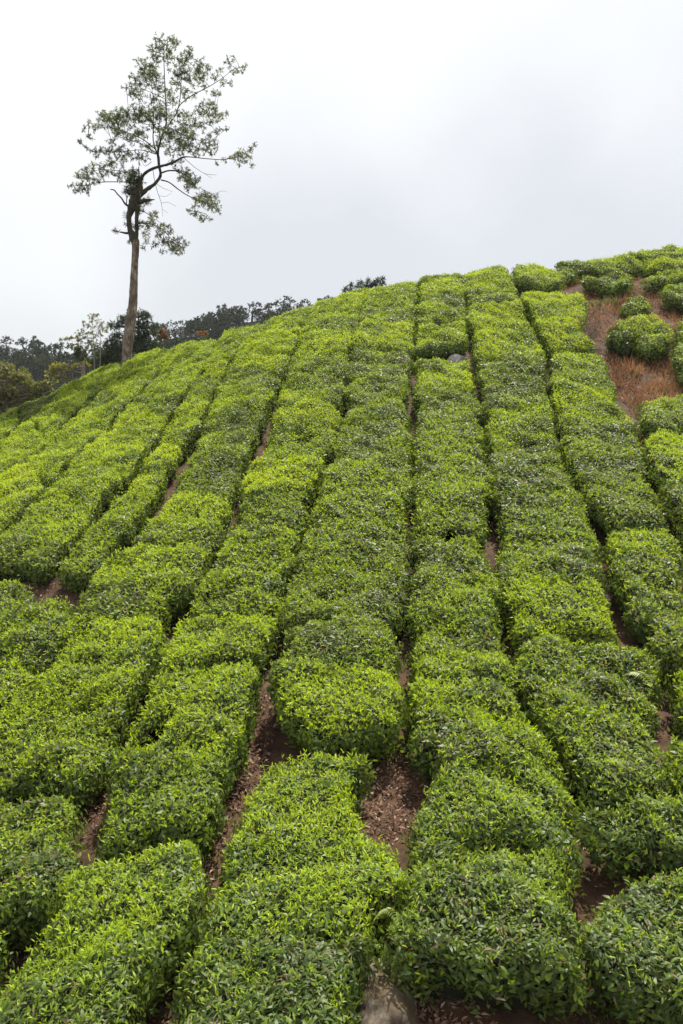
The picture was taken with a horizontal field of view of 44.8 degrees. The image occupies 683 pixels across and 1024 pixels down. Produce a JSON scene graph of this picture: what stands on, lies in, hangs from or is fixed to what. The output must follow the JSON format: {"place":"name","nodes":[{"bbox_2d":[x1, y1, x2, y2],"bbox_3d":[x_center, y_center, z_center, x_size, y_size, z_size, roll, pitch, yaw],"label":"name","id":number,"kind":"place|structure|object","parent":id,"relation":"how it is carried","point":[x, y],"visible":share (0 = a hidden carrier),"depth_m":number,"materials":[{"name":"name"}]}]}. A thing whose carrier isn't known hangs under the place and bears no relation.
{"place":"outdoors","nodes":[
{"label":"outdoors","id":0,"kind":"place"},
{"bbox_2d":[0,321,259,400],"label":"hill","id":1,"kind":"structure","parent":0,"point":[233,325],"depth_m":146.89,"materials":[{"name":"green plant"}]},
{"bbox_2d":[0,303,312,413],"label":"wood","id":2,"kind":"object","parent":1,"relation":"on","point":[33,364],"visible":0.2,"depth_m":131.81,"materials":[{"name":"green plant"}]},
{"bbox_2d":[0,271,682,1023],"bbox_3d":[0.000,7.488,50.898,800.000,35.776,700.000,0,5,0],"label":"ground","id":3,"kind":"structure","parent":0,"point":[278,749],"depth_m":7.62,"materials":[{"name":"red soil"}]},
{"bbox_2d":[0,359,38,414],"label":"bush","id":4,"kind":"object","parent":3,"relation":"on","point":[11,395],"visible":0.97,"depth_m":30.90,"materials":[{"name":"green plant"}]},
{"bbox_2d":[0,574,43,638],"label":"tea bush","id":5,"kind":"object","parent":3,"relation":"on","point":[13,608],"visible":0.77,"depth_m":10.89,"materials":[{"name":"green plant"}]},
{"bbox_2d":[0,459,46,524],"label":"tea bush","id":6,"kind":"object","parent":3,"relation":"on","point":[22,489],"visible":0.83,"depth_m":15.98,"materials":[{"name":"green plant"}]},
{"bbox_2d":[0,655,47,734],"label":"tea bush","id":7,"kind":"object","parent":3,"relation":"on","point":[13,677],"visible":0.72,"depth_m":9.29,"materials":[{"name":"green plant"}]},
{"bbox_2d":[0,420,48,466],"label":"tea bush","id":8,"kind":"object","parent":3,"relation":"on","point":[24,441],"visible":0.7,"depth_m":20.29,"materials":[{"name":"green plant"}]},
{"bbox_2d":[0,522,69,587],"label":"tea bush","id":9,"kind":"object","parent":3,"relation":"on","point":[32,556],"visible":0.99,"depth_m":12.67,"materials":[{"name":"green plant"}]},
{"bbox_2d":[0,595,78,687],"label":"tea bush","id":10,"kind":"object","parent":3,"relation":"on","point":[32,650],"visible":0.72,"depth_m":10.00,"materials":[{"name":"green plant"}]},
{"bbox_2d":[0,792,87,958],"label":"tea bush","id":11,"kind":"object","parent":3,"relation":"on","point":[38,858],"visible":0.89,"depth_m":6.29,"materials":[{"name":"green plant"}]},
{"bbox_2d":[22,431,78,496],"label":"tea bush","id":12,"kind":"object","parent":3,"relation":"on","point":[53,458],"visible":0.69,"depth_m":17.62,"materials":[{"name":"green plant"}]},
{"bbox_2d":[14,486,97,563],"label":"tea bush","id":13,"kind":"object","parent":3,"relation":"on","point":[62,519],"visible":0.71,"depth_m":13.93,"materials":[{"name":"green plant"}]},
{"bbox_2d":[0,690,133,811],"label":"tea bush","id":14,"kind":"object","parent":3,"relation":"on","point":[66,755],"visible":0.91,"depth_m":7.84,"materials":[{"name":"green plant"}]},
{"bbox_2d":[0,935,158,1023],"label":"tea bush","id":15,"kind":"object","parent":3,"relation":"on","point":[98,995],"visible":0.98,"depth_m":4.79,"materials":[{"name":"green plant"}]},
{"bbox_2d":[6,640,160,738],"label":"tea bush","id":16,"kind":"object","parent":3,"relation":"on","point":[78,677],"visible":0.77,"depth_m":8.78,"materials":[{"name":"green plant"}]},
{"bbox_2d":[55,409,111,452],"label":"tea bush","id":17,"kind":"object","parent":3,"relation":"on","point":[81,430],"visible":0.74,"depth_m":19.76,"materials":[{"name":"green plant"}]},
{"bbox_2d":[51,452,125,523],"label":"tea bush","id":18,"kind":"object","parent":3,"relation":"on","point":[85,481],"visible":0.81,"depth_m":15.20,"materials":[{"name":"green plant"}]},
{"bbox_2d":[55,488,159,594],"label":"tea bush","id":19,"kind":"object","parent":3,"relation":"on","point":[120,524],"visible":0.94,"depth_m":12.68,"materials":[{"name":"green plant"}]},
{"bbox_2d":[50,611,168,680],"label":"tea bush","id":20,"kind":"object","parent":3,"relation":"on","point":[106,634],"visible":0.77,"depth_m":9.66,"materials":[{"name":"green plant"}]},
{"bbox_2d":[78,429,149,494],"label":"tea bush","id":21,"kind":"object","parent":3,"relation":"on","point":[121,454],"visible":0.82,"depth_m":16.76,"materials":[{"name":"green plant"}]},
{"bbox_2d":[21,838,215,1022],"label":"tea bush","id":22,"kind":"object","parent":3,"relation":"on","point":[158,906],"visible":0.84,"depth_m":5.40,"materials":[{"name":"green plant"}]},
{"bbox_2d":[65,569,194,640],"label":"tea bush","id":23,"kind":"object","parent":3,"relation":"on","point":[156,601],"visible":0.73,"depth_m":10.51,"materials":[{"name":"green plant"}]},
{"bbox_2d":[111,402,167,457],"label":"tea bush","id":24,"kind":"object","parent":3,"relation":"on","point":[144,426],"visible":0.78,"depth_m":18.63,"materials":[{"name":"green plant"}]},
{"bbox_2d":[87,540,213,613],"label":"tea bush","id":25,"kind":"object","parent":3,"relation":"on","point":[183,562],"visible":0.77,"depth_m":11.28,"materials":[{"name":"green plant"}]},
{"bbox_2d":[121,444,183,510],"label":"tea bush","id":26,"kind":"object","parent":3,"relation":"on","point":[160,467],"visible":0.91,"depth_m":15.41,"materials":[{"name":"green plant"}]},
{"bbox_2d":[131,387,184,429],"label":"tea bush","id":27,"kind":"object","parent":3,"relation":"on","point":[163,404],"visible":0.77,"depth_m":19.84,"materials":[{"name":"green plant"}]},
{"bbox_2d":[67,32,257,364],"bbox_3d":[-5.868,-10.092,27.651,6.352,11.598,3.740,0,5,0],"label":"tall tree","id":28,"kind":"object","parent":3,"relation":"on","point":[137,193],"visible":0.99,"depth_m":27.20,"materials":[{"name":"green plant"}]},
{"bbox_2d":[94,744,235,868],"bbox_3d":[-1.484,2.447,6.879,1.206,0.865,1.356,0,5,0],"label":"tea bush","id":29,"kind":"object","parent":3,"relation":"on","point":[155,802],"visible":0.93,"depth_m":6.67,"materials":[{"name":"green plant"}]},
{"bbox_2d":[130,513,226,568],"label":"tea bush","id":30,"kind":"object","parent":3,"relation":"on","point":[199,533],"visible":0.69,"depth_m":12.17,"materials":[{"name":"green plant"}]},
{"bbox_2d":[155,415,202,464],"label":"tea bush","id":31,"kind":"object","parent":3,"relation":"on","point":[182,433],"visible":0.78,"depth_m":17.05,"materials":[{"name":"green plant"}]},
{"bbox_2d":[111,659,263,790],"bbox_3d":[-1.472,2.129,7.899,1.400,1.139,1.796,0,5,0],"label":"tea bush","id":32,"kind":"object","parent":3,"relation":"on","point":[220,710],"visible":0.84,"depth_m":7.90,"materials":[{"name":"green plant"}]},
{"bbox_2d":[149,488,235,541],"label":"tea bush","id":33,"kind":"object","parent":3,"relation":"on","point":[189,506],"visible":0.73,"depth_m":13.09,"materials":[{"name":"green plant"}]},
{"bbox_2d":[166,444,245,510],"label":"tea bush","id":34,"kind":"object","parent":3,"relation":"on","point":[218,472],"visible":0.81,"depth_m":14.60,"materials":[{"name":"green plant"}]},
{"bbox_2d":[150,611,282,694],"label":"tea bush","id":35,"kind":"object","parent":3,"relation":"on","point":[202,646],"visible":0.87,"depth_m":9.16,"materials":[{"name":"green plant"}]},
{"bbox_2d":[191,413,262,474],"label":"tea bush","id":36,"kind":"object","parent":3,"relation":"on","point":[239,438],"visible":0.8,"depth_m":16.19,"materials":[{"name":"green plant"}]},
{"bbox_2d":[186,566,288,632],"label":"tea bush","id":37,"kind":"object","parent":3,"relation":"on","point":[249,598],"visible":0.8,"depth_m":10.26,"materials":[{"name":"green plant"}]},
{"bbox_2d":[207,383,277,438],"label":"tea bush","id":38,"kind":"object","parent":3,"relation":"on","point":[251,404],"visible":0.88,"depth_m":17.53,"materials":[{"name":"green plant"}]},
{"bbox_2d":[216,365,286,405],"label":"tea bush","id":39,"kind":"object","parent":3,"relation":"on","point":[247,376],"visible":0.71,"depth_m":19.20,"materials":[{"name":"green plant"}]},
{"bbox_2d":[199,522,304,600],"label":"tea bush","id":40,"kind":"object","parent":3,"relation":"on","point":[256,551],"visible":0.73,"depth_m":11.30,"materials":[{"name":"green plant"}]},
{"bbox_2d":[224,489,311,545],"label":"tea bush","id":41,"kind":"object","parent":3,"relation":"on","point":[289,509],"visible":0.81,"depth_m":12.40,"materials":[{"name":"green plant"}]},
{"bbox_2d":[165,928,387,1023],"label":"tea bush","id":42,"kind":"object","parent":3,"relation":"on","point":[281,989],"visible":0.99,"depth_m":4.64,"materials":[{"name":"green plant"}]},
{"bbox_2d":[238,452,326,508],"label":"tea bush","id":43,"kind":"object","parent":3,"relation":"on","point":[303,474],"visible":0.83,"depth_m":13.67,"materials":[{"name":"green plant"}]},
{"bbox_2d":[260,427,341,472],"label":"tea bush","id":44,"kind":"object","parent":3,"relation":"on","point":[281,447],"visible":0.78,"depth_m":15.06,"materials":[{"name":"green plant"}]},
{"bbox_2d":[196,830,413,973],"bbox_3d":[-0.206,2.632,5.433,1.433,0.738,1.231,0,5,0],"label":"tea bush","id":45,"kind":"object","parent":3,"relation":"on","point":[334,900],"visible":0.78,"depth_m":5.30,"materials":[{"name":"green plant"}]},
{"bbox_2d":[266,388,345,444],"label":"tea bush","id":46,"kind":"object","parent":3,"relation":"on","point":[298,416],"visible":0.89,"depth_m":16.34,"materials":[{"name":"green plant"}]},
{"bbox_2d":[216,748,396,898],"bbox_3d":[-0.238,2.414,6.344,1.286,0.785,1.618,0,5,0],"label":"tea bush","id":47,"kind":"object","parent":3,"relation":"on","point":[302,808],"visible":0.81,"depth_m":6.31,"materials":[{"name":"green plant"}]},
{"bbox_2d":[2,579,614,1023],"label":"leaf litter","id":48,"kind":"object","parent":3,"relation":"on","point":[370,811],"visible":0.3,"depth_m":6.88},
{"bbox_2d":[276,370,347,412],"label":"tea bush","id":49,"kind":"object","parent":3,"relation":"on","point":[300,381],"visible":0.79,"depth_m":17.81,"materials":[{"name":"green plant"}]},
{"bbox_2d":[286,348,352,386],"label":"tea bush","id":50,"kind":"object","parent":3,"relation":"on","point":[329,362],"visible":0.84,"depth_m":18.76,"materials":[{"name":"green plant"}]},
{"bbox_2d":[294,325,354,362],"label":"tea bush","id":51,"kind":"object","parent":3,"relation":"on","point":[338,341],"visible":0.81,"depth_m":20.24,"materials":[{"name":"green plant"}]},
{"bbox_2d":[266,610,404,705],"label":"tea bush","id":52,"kind":"object","parent":3,"relation":"on","point":[336,642],"visible":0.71,"depth_m":8.54,"materials":[{"name":"green plant"}]},
{"bbox_2d":[266,653,408,765],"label":"tea bush","id":53,"kind":"object","parent":3,"relation":"on","point":[332,717],"visible":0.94,"depth_m":7.56,"materials":[{"name":"green plant"}]},
{"bbox_2d":[277,561,412,639],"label":"tea bush","id":54,"kind":"object","parent":3,"relation":"on","point":[384,597],"visible":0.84,"depth_m":9.74,"materials":[{"name":"green plant"}]},
{"bbox_2d":[287,511,416,586],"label":"tea bush","id":55,"kind":"object","parent":3,"relation":"on","point":[372,544],"visible":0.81,"depth_m":10.94,"materials":[{"name":"green plant"}]},
{"bbox_2d":[304,454,418,542],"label":"tea bush","id":56,"kind":"object","parent":3,"relation":"on","point":[381,487],"visible":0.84,"depth_m":12.57,"materials":[{"name":"green plant"}]},
{"bbox_2d":[331,414,414,472],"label":"tea bush","id":57,"kind":"object","parent":3,"relation":"on","point":[366,438],"visible":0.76,"depth_m":14.64,"materials":[{"name":"green plant"}]},
{"bbox_2d":[342,371,414,431],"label":"tea bush","id":58,"kind":"object","parent":3,"relation":"on","point":[379,397],"visible":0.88,"depth_m":16.50,"materials":[{"name":"green plant"}]},
{"bbox_2d":[344,346,413,391],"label":"tea bush","id":59,"kind":"object","parent":3,"relation":"on","point":[363,363],"visible":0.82,"depth_m":18.18,"materials":[{"name":"green plant"}]},
{"bbox_2d":[349,317,417,361],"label":"tea bush","id":60,"kind":"object","parent":3,"relation":"on","point":[372,334],"visible":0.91,"depth_m":19.46,"materials":[{"name":"green plant"}]},
{"bbox_2d":[349,958,419,1023],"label":"boulder","id":61,"kind":"object","parent":3,"relation":"on","point":[384,1002],"visible":0.53,"depth_m":4.67,"materials":[{"name":"grey stone"}]},
{"bbox_2d":[360,280,419,311],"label":"tea bush","id":62,"kind":"object","parent":3,"relation":"on","point":[402,294],"visible":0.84,"depth_m":22.44,"materials":[{"name":"green plant"}]},
{"bbox_2d":[410,319,470,363],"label":"tea bush","id":63,"kind":"object","parent":3,"relation":"on","point":[444,341],"visible":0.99,"depth_m":19.05,"materials":[{"name":"green plant"}]},
{"bbox_2d":[411,356,477,404],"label":"tea bush","id":64,"kind":"object","parent":3,"relation":"on","point":[441,375],"visible":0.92,"depth_m":17.22,"materials":[{"name":"green plant"}]},
{"bbox_2d":[409,416,486,472],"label":"tea bush","id":65,"kind":"object","parent":3,"relation":"on","point":[455,437],"visible":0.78,"depth_m":14.48,"materials":[{"name":"green plant"}]},
{"bbox_2d":[412,387,484,431],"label":"tea bush","id":66,"kind":"object","parent":3,"relation":"on","point":[457,404],"visible":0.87,"depth_m":16.01,"materials":[{"name":"green plant"}]},
{"bbox_2d":[408,450,493,509],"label":"tea bush","id":67,"kind":"object","parent":3,"relation":"on","point":[434,468],"visible":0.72,"depth_m":13.09,"materials":[{"name":"green plant"}]},
{"bbox_2d":[406,479,496,553],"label":"tea bush","id":68,"kind":"object","parent":3,"relation":"on","point":[439,512],"visible":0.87,"depth_m":11.73,"materials":[{"name":"green plant"}]},
{"bbox_2d":[409,534,495,595],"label":"tea bush","id":69,"kind":"object","parent":3,"relation":"on","point":[459,555],"visible":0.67,"depth_m":10.64,"materials":[{"name":"green plant"}]},
{"bbox_2d":[401,565,506,642],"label":"tea bush","id":70,"kind":"object","parent":3,"relation":"on","point":[429,590],"visible":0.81,"depth_m":9.48,"materials":[{"name":"green plant"}]},
{"bbox_2d":[404,605,514,687],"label":"tea bush","id":71,"kind":"object","parent":3,"relation":"on","point":[432,639],"visible":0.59,"depth_m":8.76,"materials":[{"name":"green plant"}]},
{"bbox_2d":[401,648,527,739],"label":"tea bush","id":72,"kind":"object","parent":3,"relation":"on","point":[461,684],"visible":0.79,"depth_m":7.78,"materials":[{"name":"green plant"}]},
{"bbox_2d":[392,833,578,931],"bbox_3d":[0.972,2.527,5.482,1.292,0.633,0.875,0,5,0],"label":"tea bush","id":73,"kind":"object","parent":3,"relation":"on","point":[533,871],"visible":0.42,"depth_m":5.53,"materials":[{"name":"green plant"}]},
{"bbox_2d":[401,697,571,807],"bbox_3d":[1.180,2.080,7.011,1.306,0.728,1.389,0,5,0],"label":"tea bush","id":74,"kind":"object","parent":3,"relation":"on","point":[473,741],"visible":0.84,"depth_m":6.88,"materials":[{"name":"green plant"}]},
{"bbox_2d":[372,857,603,1023],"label":"tea bush","id":75,"kind":"object","parent":3,"relation":"on","point":[477,945],"visible":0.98,"depth_m":4.78,"materials":[{"name":"green plant"}]},
{"bbox_2d":[400,753,588,898],"bbox_3d":[1.140,2.337,6.184,1.428,0.764,1.150,0,5,0],"label":"tea bush","id":76,"kind":"object","parent":3,"relation":"on","point":[479,811],"visible":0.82,"depth_m":6.05,"materials":[{"name":"green plant"}]},
{"bbox_2d":[464,297,536,345],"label":"tea bush","id":77,"kind":"object","parent":3,"relation":"on","point":[502,317],"visible":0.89,"depth_m":19.84,"materials":[{"name":"green plant"}]},
{"bbox_2d":[470,328,548,371],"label":"tea bush","id":78,"kind":"object","parent":3,"relation":"on","point":[491,347],"visible":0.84,"depth_m":18.42,"materials":[{"name":"green plant"}]},
{"bbox_2d":[475,351,549,389],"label":"tea bush","id":79,"kind":"object","parent":3,"relation":"on","point":[529,365],"visible":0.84,"depth_m":17.25,"materials":[{"name":"green plant"}]},
{"bbox_2d":[478,375,552,424],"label":"tea bush","id":80,"kind":"object","parent":3,"relation":"on","point":[528,391],"visible":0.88,"depth_m":16.14,"materials":[{"name":"green plant"}]},
{"bbox_2d":[479,398,559,461],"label":"tea bush","id":81,"kind":"object","parent":3,"relation":"on","point":[506,429],"visible":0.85,"depth_m":14.86,"materials":[{"name":"green plant"}]},
{"bbox_2d":[484,437,574,513],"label":"tea bush","id":82,"kind":"object","parent":3,"relation":"on","point":[536,467],"visible":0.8,"depth_m":12.87,"materials":[{"name":"green plant"}]},
{"bbox_2d":[508,262,568,294],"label":"tea bush","id":83,"kind":"object","parent":3,"relation":"on","point":[535,277],"visible":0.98,"depth_m":22.15,"materials":[{"name":"green plant"}]},
{"bbox_2d":[486,481,601,560],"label":"tea bush","id":84,"kind":"object","parent":3,"relation":"on","point":[525,516],"visible":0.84,"depth_m":11.53,"materials":[{"name":"green plant"}]},
{"bbox_2d":[492,524,611,615],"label":"tea bush","id":85,"kind":"object","parent":3,"relation":"on","point":[566,556],"visible":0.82,"depth_m":10.12,"materials":[{"name":"green plant"}]},
{"bbox_2d":[520,289,588,332],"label":"tea bush","id":86,"kind":"object","parent":3,"relation":"on","point":[537,304],"visible":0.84,"depth_m":20.26,"materials":[{"name":"green plant"}]},
{"bbox_2d":[497,568,620,658],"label":"tea bush","id":87,"kind":"object","parent":3,"relation":"on","point":[572,612],"visible":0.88,"depth_m":9.13,"materials":[{"name":"green plant"}]},
{"bbox_2d":[532,316,595,360],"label":"tea bush","id":88,"kind":"object","parent":3,"relation":"on","point":[559,335],"visible":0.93,"depth_m":18.70,"materials":[{"name":"green plant"}]},
{"bbox_2d":[544,350,617,402],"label":"tea bush","id":89,"kind":"object","parent":3,"relation":"on","point":[566,367],"visible":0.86,"depth_m":16.90,"materials":[{"name":"green plant"}]},
{"bbox_2d":[508,630,669,745],"bbox_3d":[2.375,1.708,7.878,1.596,0.930,1.631,0,5,0],"label":"tea bush","id":90,"kind":"object","parent":3,"relation":"on","point":[553,677],"visible":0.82,"depth_m":7.82,"materials":[{"name":"green plant"}]},
{"bbox_2d":[549,381,637,435],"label":"tea bush","id":91,"kind":"object","parent":3,"relation":"on","point":[579,402],"visible":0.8,"depth_m":15.58,"materials":[{"name":"green plant"}]},
{"bbox_2d":[556,412,645,471],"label":"tea bush","id":92,"kind":"object","parent":3,"relation":"on","point":[605,438],"visible":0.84,"depth_m":14.21,"materials":[{"name":"green plant"}]},
{"bbox_2d":[563,448,651,508],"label":"tea bush","id":93,"kind":"object","parent":3,"relation":"on","point":[583,470],"visible":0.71,"depth_m":13.05,"materials":[{"name":"green plant"}]},
{"bbox_2d":[541,703,682,817],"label":"tea bush","id":94,"kind":"object","parent":3,"relation":"on","point":[604,767],"visible":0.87,"depth_m":6.72,"materials":[{"name":"green plant"}]},
{"bbox_2d":[552,867,682,1023],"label":"tea bush","id":95,"kind":"object","parent":3,"relation":"on","point":[637,975],"visible":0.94,"depth_m":4.73,"materials":[{"name":"green plant"}]},
{"bbox_2d":[562,273,682,535],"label":"dry grass","id":96,"kind":"structure","parent":3,"relation":"on","point":[627,368],"depth_m":17.91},
{"bbox_2d":[578,476,668,546],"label":"tea bush","id":97,"kind":"object","parent":3,"relation":"on","point":[609,510],"visible":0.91,"depth_m":11.56,"materials":[{"name":"green plant"}]},
{"bbox_2d":[569,789,682,890],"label":"tea bush","id":98,"kind":"object","parent":3,"relation":"on","point":[651,845],"visible":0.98,"depth_m":5.92,"materials":[{"name":"green plant"}]},
{"bbox_2d":[601,526,682,594],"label":"tea bush","id":99,"kind":"object","parent":3,"relation":"on","point":[663,542],"visible":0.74,"depth_m":10.41,"materials":[{"name":"green plant"}]},
{"bbox_2d":[608,312,677,362],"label":"tea bush","id":100,"kind":"object","parent":3,"relation":"on","point":[651,339],"visible":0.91,"depth_m":18.43,"materials":[{"name":"green plant"}]},
{"bbox_2d":[607,549,682,645],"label":"tea bush","id":101,"kind":"object","parent":3,"relation":"on","point":[639,585],"visible":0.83,"depth_m":9.57,"materials":[{"name":"green plant"}]},
{"bbox_2d":[630,392,682,439],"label":"tea bush","id":102,"kind":"object","parent":3,"relation":"on","point":[661,415],"visible":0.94,"depth_m":15.02,"materials":[{"name":"green plant"}]},
{"bbox_2d":[633,604,682,685],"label":"tea bush","id":103,"kind":"object","parent":3,"relation":"on","point":[662,640],"visible":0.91,"depth_m":8.51,"materials":[{"name":"green plant"}]},
{"bbox_2d":[637,427,682,500],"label":"tea bush","id":104,"kind":"object","parent":3,"relation":"on","point":[662,453],"visible":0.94,"depth_m":13.20,"materials":[{"name":"green plant"}]},
{"bbox_2d":[658,472,682,553],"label":"tea bush","id":105,"kind":"object","parent":3,"relation":"on","point":[674,510],"visible":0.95,"depth_m":11.73,"materials":[{"name":"green plant"}]},
{"bbox_2d":[0,0,682,360],"label":"sky","id":106,"kind":"structure","parent":0,"point":[398,140],"materials":[{"name":"white"}]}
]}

